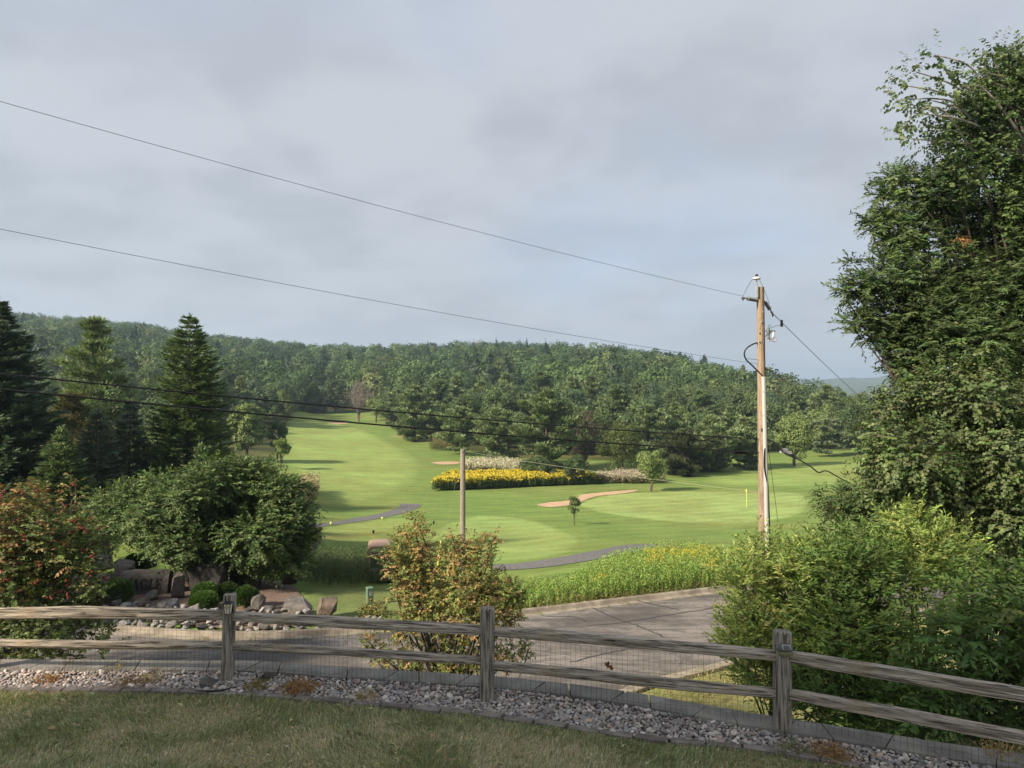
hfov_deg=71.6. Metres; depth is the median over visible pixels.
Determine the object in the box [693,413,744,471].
white pine
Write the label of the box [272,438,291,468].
young tree
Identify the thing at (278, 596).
mulch bed
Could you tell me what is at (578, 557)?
cart path
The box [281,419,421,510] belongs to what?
fairway
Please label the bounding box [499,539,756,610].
goldenrod weeds
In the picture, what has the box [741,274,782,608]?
utility pole
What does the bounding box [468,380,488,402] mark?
hillside pine
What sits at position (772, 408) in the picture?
hillside tree
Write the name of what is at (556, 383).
hillside tree
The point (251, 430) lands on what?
round tree
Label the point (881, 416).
hillside pine
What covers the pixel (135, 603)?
kerbside rock
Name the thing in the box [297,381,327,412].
spruce tree
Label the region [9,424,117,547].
spruce tree
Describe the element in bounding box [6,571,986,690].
road
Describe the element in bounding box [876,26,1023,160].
sparse poplar
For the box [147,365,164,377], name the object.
hillside tree
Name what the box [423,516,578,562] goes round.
tee box
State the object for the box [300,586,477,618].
yard lawn
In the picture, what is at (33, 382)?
hillside tree
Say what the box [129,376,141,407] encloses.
hillside tree
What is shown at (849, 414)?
round tree
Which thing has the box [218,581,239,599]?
round shrub
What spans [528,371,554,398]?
hillside pine
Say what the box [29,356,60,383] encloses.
hillside tree
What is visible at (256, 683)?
dried weed
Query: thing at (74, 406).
white pine
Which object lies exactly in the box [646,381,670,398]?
hillside tree
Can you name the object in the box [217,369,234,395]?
hillside tree
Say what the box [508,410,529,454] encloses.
hillside tree
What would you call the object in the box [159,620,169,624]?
kerbside rock
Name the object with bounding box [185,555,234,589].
boulder
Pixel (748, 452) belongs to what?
cable splice
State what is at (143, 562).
round shrub
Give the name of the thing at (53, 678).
dried weed
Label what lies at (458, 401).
hillside tree
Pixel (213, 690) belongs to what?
drip hose
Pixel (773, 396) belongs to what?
hillside tree
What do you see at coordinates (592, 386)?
hillside pine
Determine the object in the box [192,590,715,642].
gutter grass
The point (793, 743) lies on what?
dried weed
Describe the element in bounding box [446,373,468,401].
hillside pine
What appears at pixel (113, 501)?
spreading maple
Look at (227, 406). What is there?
hillside tree
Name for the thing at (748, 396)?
hillside tree
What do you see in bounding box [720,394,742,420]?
hillside tree
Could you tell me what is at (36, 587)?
viburnum shrub
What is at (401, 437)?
dry turf patch
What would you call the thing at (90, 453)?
blue spruce
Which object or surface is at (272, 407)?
hillside tree
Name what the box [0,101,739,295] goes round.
power line
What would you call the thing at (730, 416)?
hillside pine
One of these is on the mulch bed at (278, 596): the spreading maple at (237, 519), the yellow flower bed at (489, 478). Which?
the spreading maple at (237, 519)
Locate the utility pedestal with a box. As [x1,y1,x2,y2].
[365,586,373,604]
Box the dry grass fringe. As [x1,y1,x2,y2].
[495,574,735,608]
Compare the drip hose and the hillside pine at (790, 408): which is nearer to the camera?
the drip hose
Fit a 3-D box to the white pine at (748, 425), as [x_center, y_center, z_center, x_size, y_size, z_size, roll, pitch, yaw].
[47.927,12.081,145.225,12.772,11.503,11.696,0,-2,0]
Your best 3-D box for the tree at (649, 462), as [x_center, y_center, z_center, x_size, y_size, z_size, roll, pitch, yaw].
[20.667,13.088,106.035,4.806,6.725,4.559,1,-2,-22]
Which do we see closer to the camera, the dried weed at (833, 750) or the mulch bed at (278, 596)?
the dried weed at (833, 750)
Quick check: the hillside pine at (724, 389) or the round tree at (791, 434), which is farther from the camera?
the hillside pine at (724, 389)
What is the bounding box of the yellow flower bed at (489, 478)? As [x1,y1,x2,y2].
[431,468,603,490]
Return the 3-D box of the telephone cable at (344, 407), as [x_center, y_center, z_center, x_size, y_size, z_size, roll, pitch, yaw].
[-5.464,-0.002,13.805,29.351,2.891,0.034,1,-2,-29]
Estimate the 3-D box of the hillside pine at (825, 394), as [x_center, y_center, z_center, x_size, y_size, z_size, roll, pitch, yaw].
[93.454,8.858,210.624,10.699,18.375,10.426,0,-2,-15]
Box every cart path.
[316,504,420,527]
[493,544,728,569]
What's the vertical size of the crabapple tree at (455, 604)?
5.373 m
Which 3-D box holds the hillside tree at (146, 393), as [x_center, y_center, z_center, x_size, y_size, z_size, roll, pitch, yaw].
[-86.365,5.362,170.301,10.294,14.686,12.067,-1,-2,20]
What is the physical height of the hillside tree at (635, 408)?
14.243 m
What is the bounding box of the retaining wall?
[0,659,1023,767]
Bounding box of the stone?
[199,676,220,687]
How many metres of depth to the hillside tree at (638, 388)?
258.09 m
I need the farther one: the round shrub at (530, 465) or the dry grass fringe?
the round shrub at (530, 465)
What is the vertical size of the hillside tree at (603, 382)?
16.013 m
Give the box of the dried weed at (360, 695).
[349,686,384,702]
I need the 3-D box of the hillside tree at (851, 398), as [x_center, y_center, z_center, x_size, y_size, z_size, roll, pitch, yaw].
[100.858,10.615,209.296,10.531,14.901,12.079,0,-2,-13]
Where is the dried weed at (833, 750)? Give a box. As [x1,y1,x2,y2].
[804,738,859,766]
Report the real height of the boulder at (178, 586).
1.034 m
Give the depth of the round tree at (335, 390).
309.95 m
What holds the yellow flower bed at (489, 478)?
on the terrain at (592, 531)
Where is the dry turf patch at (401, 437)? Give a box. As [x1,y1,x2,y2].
[388,434,431,442]
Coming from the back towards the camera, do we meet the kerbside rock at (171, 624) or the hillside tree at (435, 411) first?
the hillside tree at (435, 411)
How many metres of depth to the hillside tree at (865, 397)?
216.43 m
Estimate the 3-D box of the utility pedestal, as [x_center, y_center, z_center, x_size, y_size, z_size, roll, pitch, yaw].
[-5.211,7.787,25.998,0.245,0.695,0.245,1,-2,-29]
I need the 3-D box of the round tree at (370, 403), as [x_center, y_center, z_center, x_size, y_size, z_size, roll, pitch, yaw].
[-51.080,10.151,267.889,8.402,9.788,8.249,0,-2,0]
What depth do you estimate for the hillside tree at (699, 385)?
249.47 m
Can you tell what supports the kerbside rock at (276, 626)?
on the mulch bed at (278, 596)
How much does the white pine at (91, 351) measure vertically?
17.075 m
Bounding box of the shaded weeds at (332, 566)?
[296,543,432,586]
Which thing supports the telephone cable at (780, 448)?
attached to the utility pole at (763, 500)
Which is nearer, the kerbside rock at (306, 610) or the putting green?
the kerbside rock at (306, 610)
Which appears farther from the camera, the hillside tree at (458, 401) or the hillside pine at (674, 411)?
the hillside tree at (458, 401)
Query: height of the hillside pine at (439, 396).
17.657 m
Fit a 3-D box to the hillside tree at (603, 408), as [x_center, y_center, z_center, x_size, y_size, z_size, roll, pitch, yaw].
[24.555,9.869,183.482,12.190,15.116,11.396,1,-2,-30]
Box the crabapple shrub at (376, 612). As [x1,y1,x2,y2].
[355,596,391,616]
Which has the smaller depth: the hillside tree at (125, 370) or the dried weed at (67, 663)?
the dried weed at (67, 663)
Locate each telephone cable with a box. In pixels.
[0,373,758,438]
[0,388,758,452]
[767,438,868,493]
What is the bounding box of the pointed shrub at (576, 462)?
[563,453,590,484]
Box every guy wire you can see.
[466,451,755,491]
[767,443,777,519]
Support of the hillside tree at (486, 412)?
on the terrain at (592, 531)
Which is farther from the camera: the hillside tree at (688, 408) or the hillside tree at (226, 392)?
the hillside tree at (226, 392)
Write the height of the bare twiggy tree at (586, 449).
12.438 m
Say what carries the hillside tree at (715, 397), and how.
on the terrain at (592, 531)
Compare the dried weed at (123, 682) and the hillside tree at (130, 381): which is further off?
the hillside tree at (130, 381)
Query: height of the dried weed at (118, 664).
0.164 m
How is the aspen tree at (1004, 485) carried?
on the terrain at (592, 531)
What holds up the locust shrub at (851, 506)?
on the terrain at (592, 531)
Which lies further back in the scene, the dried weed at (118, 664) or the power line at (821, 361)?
the power line at (821, 361)
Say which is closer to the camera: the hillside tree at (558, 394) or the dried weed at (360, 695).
the dried weed at (360, 695)
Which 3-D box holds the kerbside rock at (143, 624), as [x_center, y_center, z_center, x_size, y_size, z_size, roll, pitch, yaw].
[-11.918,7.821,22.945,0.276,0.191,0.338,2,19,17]
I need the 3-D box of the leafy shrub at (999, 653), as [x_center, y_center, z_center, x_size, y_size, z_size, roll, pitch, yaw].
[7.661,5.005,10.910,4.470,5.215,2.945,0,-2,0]
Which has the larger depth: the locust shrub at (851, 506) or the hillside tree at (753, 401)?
the hillside tree at (753, 401)
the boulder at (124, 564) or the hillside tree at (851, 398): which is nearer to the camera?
the boulder at (124, 564)
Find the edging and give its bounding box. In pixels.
[0,686,882,767]
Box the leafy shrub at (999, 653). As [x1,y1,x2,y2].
[867,541,1023,752]
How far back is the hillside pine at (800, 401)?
214.81 m
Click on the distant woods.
(300, 366)
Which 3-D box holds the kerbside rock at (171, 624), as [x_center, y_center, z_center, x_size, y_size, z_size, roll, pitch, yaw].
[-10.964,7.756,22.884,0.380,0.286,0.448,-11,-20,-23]
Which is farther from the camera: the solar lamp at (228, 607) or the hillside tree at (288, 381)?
the hillside tree at (288, 381)
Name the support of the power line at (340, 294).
attached to the utility pole at (763, 500)
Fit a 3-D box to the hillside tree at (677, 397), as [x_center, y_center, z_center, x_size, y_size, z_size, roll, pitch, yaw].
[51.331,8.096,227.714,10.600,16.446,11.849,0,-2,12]
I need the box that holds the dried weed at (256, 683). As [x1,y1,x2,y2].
[233,676,275,691]
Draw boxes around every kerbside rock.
[111,599,121,605]
[119,620,131,624]
[121,602,130,606]
[131,601,138,606]
[137,622,148,626]
[151,622,158,626]
[156,602,166,607]
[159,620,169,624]
[165,620,177,627]
[180,621,189,626]
[188,603,199,608]
[196,623,207,629]
[245,605,253,611]
[259,623,269,629]
[273,624,279,629]
[303,608,309,613]
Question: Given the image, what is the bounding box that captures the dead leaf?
[605,661,613,669]
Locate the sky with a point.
(716, 145)
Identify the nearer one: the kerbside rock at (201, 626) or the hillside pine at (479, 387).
the kerbside rock at (201, 626)
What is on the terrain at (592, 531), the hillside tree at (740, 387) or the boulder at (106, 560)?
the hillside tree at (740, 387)
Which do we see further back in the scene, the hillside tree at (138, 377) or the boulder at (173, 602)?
the hillside tree at (138, 377)
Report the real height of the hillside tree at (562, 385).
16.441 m
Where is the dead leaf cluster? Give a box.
[952,233,974,247]
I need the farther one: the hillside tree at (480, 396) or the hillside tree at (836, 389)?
the hillside tree at (836, 389)
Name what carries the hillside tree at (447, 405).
on the terrain at (592, 531)
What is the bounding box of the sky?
[0,0,1023,380]
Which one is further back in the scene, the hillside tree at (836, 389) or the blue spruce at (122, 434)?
the hillside tree at (836, 389)
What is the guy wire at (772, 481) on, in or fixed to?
attached to the utility pole at (763, 500)
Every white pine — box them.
[39,390,115,478]
[40,315,143,437]
[376,388,401,429]
[389,385,442,441]
[432,405,480,451]
[469,406,521,457]
[507,388,587,469]
[628,403,673,452]
[651,427,726,476]
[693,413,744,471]
[728,415,777,469]
[811,417,853,456]
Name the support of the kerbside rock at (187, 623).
on the terrain at (592, 531)
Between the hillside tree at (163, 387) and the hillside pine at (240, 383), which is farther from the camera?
the hillside pine at (240, 383)
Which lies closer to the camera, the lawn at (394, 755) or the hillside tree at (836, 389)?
the lawn at (394, 755)
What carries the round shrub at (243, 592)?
on the mulch bed at (278, 596)
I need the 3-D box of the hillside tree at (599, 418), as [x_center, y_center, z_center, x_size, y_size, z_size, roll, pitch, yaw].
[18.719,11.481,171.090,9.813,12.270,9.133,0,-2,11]
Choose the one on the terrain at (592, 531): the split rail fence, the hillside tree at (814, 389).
the hillside tree at (814, 389)
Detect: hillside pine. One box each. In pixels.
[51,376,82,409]
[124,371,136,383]
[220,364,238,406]
[228,375,256,408]
[423,379,452,428]
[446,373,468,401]
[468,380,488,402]
[497,372,517,394]
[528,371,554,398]
[558,375,580,404]
[579,374,603,405]
[606,383,637,442]
[666,401,691,453]
[682,389,722,431]
[718,406,741,447]
[719,384,739,399]
[768,398,779,429]
[778,402,806,444]
[782,395,809,419]
[806,392,822,421]
[809,383,843,431]
[838,391,850,400]
[873,393,900,446]
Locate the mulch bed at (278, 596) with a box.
[0,572,312,629]
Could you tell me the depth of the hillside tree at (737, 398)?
189.92 m
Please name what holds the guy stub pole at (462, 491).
on the terrain at (592, 531)
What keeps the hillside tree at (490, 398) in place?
on the terrain at (592, 531)
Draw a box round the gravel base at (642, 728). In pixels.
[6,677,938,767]
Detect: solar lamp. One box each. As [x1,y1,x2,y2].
[222,601,233,614]
[776,643,793,656]
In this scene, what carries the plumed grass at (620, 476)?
on the terrain at (592, 531)
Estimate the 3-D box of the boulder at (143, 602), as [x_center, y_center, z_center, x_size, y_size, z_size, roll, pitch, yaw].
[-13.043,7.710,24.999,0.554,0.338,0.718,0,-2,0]
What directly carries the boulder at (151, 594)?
on the mulch bed at (278, 596)
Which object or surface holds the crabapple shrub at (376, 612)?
on the yard lawn at (350, 600)
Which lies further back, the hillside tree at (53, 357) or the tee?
the hillside tree at (53, 357)
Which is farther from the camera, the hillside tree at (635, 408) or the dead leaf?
the hillside tree at (635, 408)
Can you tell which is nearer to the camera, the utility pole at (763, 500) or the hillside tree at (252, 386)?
the utility pole at (763, 500)
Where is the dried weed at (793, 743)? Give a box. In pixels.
[769,736,815,758]
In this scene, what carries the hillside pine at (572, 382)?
on the terrain at (592, 531)
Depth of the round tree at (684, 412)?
180.93 m
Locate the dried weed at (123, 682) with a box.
[103,673,147,692]
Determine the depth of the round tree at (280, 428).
133.54 m
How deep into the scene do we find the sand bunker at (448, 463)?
147.44 m
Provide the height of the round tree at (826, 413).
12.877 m
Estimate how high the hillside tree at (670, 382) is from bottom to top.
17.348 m
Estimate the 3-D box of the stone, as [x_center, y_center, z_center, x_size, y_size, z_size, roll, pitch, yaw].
[-3.506,3.471,8.261,0.251,0.112,0.178,17,-4,-27]
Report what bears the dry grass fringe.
on the terrain at (592, 531)
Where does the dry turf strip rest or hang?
on the terrain at (592, 531)
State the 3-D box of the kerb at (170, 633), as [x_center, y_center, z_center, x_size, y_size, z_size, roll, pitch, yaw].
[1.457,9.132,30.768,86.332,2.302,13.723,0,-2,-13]
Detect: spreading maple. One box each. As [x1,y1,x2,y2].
[74,464,182,555]
[115,450,327,587]
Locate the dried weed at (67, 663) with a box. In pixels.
[55,659,83,667]
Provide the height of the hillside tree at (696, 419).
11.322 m
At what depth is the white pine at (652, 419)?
165.90 m
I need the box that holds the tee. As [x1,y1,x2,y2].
[321,518,420,535]
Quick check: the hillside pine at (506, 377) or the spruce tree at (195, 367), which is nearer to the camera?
the spruce tree at (195, 367)
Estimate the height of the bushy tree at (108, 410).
9.669 m
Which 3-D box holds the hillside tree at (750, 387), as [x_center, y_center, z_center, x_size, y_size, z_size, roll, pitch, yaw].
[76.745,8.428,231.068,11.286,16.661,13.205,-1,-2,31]
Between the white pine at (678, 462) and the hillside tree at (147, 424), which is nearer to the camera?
the white pine at (678, 462)
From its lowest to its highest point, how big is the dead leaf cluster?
0.302 m
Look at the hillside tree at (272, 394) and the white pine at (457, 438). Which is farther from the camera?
the hillside tree at (272, 394)
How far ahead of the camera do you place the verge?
17.50 m
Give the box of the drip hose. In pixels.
[195,687,230,691]
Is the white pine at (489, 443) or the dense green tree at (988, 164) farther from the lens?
the white pine at (489, 443)
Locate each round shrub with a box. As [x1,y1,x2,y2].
[70,590,109,605]
[100,578,136,603]
[124,553,146,568]
[187,590,220,608]
[189,580,218,595]
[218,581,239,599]
[233,584,259,607]
[517,455,557,475]
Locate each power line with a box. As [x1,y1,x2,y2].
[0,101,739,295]
[1,229,755,363]
[770,370,863,432]
[774,315,913,437]
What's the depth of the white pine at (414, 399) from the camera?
197.80 m
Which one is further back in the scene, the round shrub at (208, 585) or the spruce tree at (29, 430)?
the spruce tree at (29, 430)
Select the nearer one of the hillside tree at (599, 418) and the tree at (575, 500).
the tree at (575, 500)
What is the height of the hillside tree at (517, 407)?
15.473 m
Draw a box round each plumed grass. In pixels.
[465,455,525,471]
[596,468,666,483]
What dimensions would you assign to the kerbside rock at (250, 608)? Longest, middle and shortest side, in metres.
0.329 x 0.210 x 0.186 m
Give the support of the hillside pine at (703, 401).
on the terrain at (592, 531)
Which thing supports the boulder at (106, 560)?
on the mulch bed at (278, 596)
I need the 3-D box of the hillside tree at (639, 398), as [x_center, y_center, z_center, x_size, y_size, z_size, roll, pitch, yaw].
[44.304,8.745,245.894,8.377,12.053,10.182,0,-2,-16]
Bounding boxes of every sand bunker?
[327,420,350,423]
[431,460,459,465]
[533,487,642,507]
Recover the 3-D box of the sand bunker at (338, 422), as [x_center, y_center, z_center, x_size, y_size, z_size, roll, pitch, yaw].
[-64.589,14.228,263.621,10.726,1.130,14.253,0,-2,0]
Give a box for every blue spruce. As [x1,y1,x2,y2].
[66,407,133,532]
[98,399,158,497]
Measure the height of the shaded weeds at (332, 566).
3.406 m
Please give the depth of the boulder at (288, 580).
28.20 m
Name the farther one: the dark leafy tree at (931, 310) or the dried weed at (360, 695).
the dark leafy tree at (931, 310)
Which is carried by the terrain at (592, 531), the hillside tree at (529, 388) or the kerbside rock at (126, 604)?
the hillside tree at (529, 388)
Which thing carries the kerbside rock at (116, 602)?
on the mulch bed at (278, 596)
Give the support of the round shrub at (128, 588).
on the mulch bed at (278, 596)
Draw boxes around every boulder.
[94,554,112,570]
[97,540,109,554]
[113,558,134,571]
[136,597,150,607]
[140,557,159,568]
[146,589,159,598]
[162,598,178,607]
[171,571,184,597]
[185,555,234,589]
[251,594,265,610]
[259,605,274,612]
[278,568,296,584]
[283,596,311,614]
[316,596,337,615]
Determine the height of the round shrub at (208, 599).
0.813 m
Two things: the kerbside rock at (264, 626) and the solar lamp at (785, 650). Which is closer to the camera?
the solar lamp at (785, 650)
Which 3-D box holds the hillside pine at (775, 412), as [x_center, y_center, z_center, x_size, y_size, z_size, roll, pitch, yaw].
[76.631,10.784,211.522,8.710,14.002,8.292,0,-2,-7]
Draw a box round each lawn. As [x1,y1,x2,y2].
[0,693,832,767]
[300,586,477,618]
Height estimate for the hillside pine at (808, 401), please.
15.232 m
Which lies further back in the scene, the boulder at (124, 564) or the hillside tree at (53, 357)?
the hillside tree at (53, 357)
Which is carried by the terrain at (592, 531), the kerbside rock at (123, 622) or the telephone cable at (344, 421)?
the kerbside rock at (123, 622)
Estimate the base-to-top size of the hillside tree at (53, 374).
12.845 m
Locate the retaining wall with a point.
(750, 721)
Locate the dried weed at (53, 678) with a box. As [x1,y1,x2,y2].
[26,672,66,685]
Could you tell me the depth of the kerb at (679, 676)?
19.05 m
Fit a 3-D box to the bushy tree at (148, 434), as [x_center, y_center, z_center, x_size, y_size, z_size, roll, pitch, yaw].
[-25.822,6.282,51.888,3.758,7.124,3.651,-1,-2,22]
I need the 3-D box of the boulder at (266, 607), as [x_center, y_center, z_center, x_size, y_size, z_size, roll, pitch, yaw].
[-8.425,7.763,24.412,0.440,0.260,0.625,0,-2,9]
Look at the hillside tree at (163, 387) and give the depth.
178.68 m
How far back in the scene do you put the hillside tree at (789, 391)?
249.39 m
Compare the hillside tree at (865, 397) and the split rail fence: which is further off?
the hillside tree at (865, 397)
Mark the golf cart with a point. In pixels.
(375, 543)
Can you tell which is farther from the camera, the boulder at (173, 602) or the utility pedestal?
the utility pedestal
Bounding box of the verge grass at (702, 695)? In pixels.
[622,654,772,709]
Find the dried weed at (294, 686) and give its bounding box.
[266,675,323,698]
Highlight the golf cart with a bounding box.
[367,539,390,582]
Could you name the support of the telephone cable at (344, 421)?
attached to the utility pole at (763, 500)
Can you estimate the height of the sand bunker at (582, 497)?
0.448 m
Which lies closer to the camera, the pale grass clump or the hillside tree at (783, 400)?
the pale grass clump
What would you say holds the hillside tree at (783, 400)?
on the terrain at (592, 531)
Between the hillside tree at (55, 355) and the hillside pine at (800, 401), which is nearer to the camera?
the hillside pine at (800, 401)
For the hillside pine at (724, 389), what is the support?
on the terrain at (592, 531)
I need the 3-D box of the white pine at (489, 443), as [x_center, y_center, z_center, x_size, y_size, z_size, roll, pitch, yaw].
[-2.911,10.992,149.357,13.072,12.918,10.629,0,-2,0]
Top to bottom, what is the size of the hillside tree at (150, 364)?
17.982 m
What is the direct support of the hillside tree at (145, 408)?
on the terrain at (592, 531)
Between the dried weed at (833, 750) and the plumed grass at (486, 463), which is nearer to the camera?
the dried weed at (833, 750)
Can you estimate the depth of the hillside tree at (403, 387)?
261.05 m
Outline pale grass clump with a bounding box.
[299,471,321,504]
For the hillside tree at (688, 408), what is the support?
on the terrain at (592, 531)
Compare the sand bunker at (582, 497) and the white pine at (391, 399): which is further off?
the white pine at (391, 399)
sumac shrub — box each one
[700,515,847,715]
[761,514,971,740]
[851,490,996,739]
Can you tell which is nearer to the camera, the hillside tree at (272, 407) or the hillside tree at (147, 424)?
the hillside tree at (147, 424)
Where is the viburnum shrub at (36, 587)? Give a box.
[0,473,129,659]
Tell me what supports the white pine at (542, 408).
on the terrain at (592, 531)
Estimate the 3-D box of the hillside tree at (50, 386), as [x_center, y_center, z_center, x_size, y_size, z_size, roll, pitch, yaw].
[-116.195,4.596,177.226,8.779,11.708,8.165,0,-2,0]
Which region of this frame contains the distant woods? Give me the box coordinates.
[1,312,825,399]
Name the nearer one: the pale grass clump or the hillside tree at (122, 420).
the pale grass clump
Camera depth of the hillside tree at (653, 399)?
178.07 m
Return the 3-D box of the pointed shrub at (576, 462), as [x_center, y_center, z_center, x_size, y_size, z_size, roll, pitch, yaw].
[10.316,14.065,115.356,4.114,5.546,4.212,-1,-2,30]
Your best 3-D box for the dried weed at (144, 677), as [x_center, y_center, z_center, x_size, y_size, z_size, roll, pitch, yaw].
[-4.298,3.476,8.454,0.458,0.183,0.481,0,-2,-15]
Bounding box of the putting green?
[580,491,808,523]
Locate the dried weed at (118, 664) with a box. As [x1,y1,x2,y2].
[105,661,137,673]
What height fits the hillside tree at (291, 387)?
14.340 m
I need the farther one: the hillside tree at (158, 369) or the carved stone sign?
the hillside tree at (158, 369)
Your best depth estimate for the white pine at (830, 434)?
170.68 m
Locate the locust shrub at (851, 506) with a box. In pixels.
[797,468,930,722]
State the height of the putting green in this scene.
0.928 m
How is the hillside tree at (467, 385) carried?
on the terrain at (592, 531)
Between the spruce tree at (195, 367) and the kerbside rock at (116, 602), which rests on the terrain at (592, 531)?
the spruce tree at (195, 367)
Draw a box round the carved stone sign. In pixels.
[110,569,173,594]
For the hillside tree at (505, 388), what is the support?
on the terrain at (592, 531)
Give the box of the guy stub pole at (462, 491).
[460,449,464,588]
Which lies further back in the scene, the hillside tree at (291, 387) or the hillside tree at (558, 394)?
the hillside tree at (291, 387)
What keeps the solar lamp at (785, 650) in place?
attached to the split rail fence
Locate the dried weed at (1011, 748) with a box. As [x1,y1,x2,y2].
[954,734,1023,766]
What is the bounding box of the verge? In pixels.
[641,596,1000,721]
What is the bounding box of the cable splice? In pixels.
[733,451,749,454]
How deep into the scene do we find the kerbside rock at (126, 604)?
24.32 m
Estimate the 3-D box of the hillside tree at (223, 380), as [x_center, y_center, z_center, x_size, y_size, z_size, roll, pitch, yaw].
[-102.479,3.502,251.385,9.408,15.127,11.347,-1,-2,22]
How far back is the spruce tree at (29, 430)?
39.60 m
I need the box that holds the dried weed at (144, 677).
[131,667,166,684]
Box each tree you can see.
[0,300,98,533]
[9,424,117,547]
[26,377,41,384]
[27,383,50,399]
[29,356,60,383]
[40,379,58,409]
[44,369,60,383]
[45,354,72,368]
[46,355,69,370]
[56,370,65,389]
[76,388,151,476]
[82,369,138,420]
[109,403,130,426]
[117,361,130,374]
[126,312,238,520]
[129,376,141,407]
[130,423,183,487]
[131,376,169,425]
[135,373,158,384]
[136,381,172,408]
[137,366,161,381]
[137,396,163,420]
[141,357,172,374]
[143,407,157,427]
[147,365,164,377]
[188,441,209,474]
[211,377,232,409]
[214,382,233,419]
[216,372,231,393]
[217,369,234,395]
[225,403,269,458]
[237,378,269,412]
[255,383,276,420]
[262,380,299,420]
[262,388,295,421]
[266,419,287,459]
[271,379,293,400]
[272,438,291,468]
[283,382,303,418]
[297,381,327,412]
[320,377,351,411]
[340,379,374,421]
[356,511,539,677]
[365,398,383,422]
[391,384,407,390]
[425,403,441,428]
[439,402,454,425]
[445,393,483,437]
[449,377,473,394]
[469,391,485,406]
[480,380,521,411]
[480,388,514,418]
[481,402,510,442]
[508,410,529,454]
[510,390,531,415]
[511,383,533,399]
[524,381,538,393]
[525,387,562,414]
[552,380,566,391]
[554,381,567,396]
[556,387,596,448]
[567,496,581,524]
[569,409,603,464]
[572,406,609,455]
[588,393,626,446]
[594,420,643,470]
[596,375,612,393]
[602,386,608,398]
[616,399,656,429]
[619,382,632,393]
[621,393,669,429]
[630,378,656,401]
[634,392,645,402]
[634,450,668,491]
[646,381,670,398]
[655,397,681,414]
[658,377,681,391]
[661,384,687,406]
[665,406,692,430]
[682,382,698,403]
[682,397,715,413]
[687,386,718,409]
[688,383,707,390]
[691,411,723,431]
[709,390,723,407]
[715,399,723,414]
[720,390,755,421]
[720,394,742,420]
[733,381,756,393]
[741,384,756,397]
[743,391,752,402]
[745,390,777,428]
[751,401,791,450]
[756,390,785,416]
[766,390,787,412]
[773,411,819,465]
[775,377,807,407]
[805,403,845,440]
[807,387,820,406]
[818,399,847,442]
[820,150,1023,707]
[831,386,841,406]
[834,393,888,453]
[837,395,872,420]
[843,339,1023,744]
[854,391,874,406]
[906,30,1023,419]
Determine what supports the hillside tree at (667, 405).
on the terrain at (592, 531)
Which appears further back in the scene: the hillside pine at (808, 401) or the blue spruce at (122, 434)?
the hillside pine at (808, 401)
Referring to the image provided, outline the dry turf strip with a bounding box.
[321,531,385,541]
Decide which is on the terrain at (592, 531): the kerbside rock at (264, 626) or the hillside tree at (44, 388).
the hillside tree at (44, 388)
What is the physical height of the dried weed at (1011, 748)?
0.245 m
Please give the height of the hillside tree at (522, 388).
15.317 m
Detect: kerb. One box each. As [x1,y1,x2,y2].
[1,565,902,640]
[619,590,996,692]
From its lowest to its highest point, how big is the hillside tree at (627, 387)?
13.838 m
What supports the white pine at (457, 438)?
on the terrain at (592, 531)
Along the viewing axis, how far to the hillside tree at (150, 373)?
216.58 m
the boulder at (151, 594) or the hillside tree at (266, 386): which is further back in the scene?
the hillside tree at (266, 386)
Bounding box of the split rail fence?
[0,592,1023,766]
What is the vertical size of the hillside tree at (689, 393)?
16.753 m
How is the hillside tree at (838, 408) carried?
on the terrain at (592, 531)
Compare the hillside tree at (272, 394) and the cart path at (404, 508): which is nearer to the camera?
the cart path at (404, 508)
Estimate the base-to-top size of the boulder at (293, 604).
0.610 m
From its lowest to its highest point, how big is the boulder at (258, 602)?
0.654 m
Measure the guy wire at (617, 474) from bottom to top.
0.542 m
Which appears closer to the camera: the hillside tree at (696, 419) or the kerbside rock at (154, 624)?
the kerbside rock at (154, 624)
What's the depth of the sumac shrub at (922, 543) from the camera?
12.60 m
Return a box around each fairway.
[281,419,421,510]
[700,461,876,486]
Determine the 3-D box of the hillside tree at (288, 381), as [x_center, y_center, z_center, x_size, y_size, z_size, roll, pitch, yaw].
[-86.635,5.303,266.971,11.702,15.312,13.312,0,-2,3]
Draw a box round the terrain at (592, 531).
[0,373,1022,751]
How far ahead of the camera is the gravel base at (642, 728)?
7.66 m
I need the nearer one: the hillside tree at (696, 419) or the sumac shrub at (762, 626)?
the sumac shrub at (762, 626)

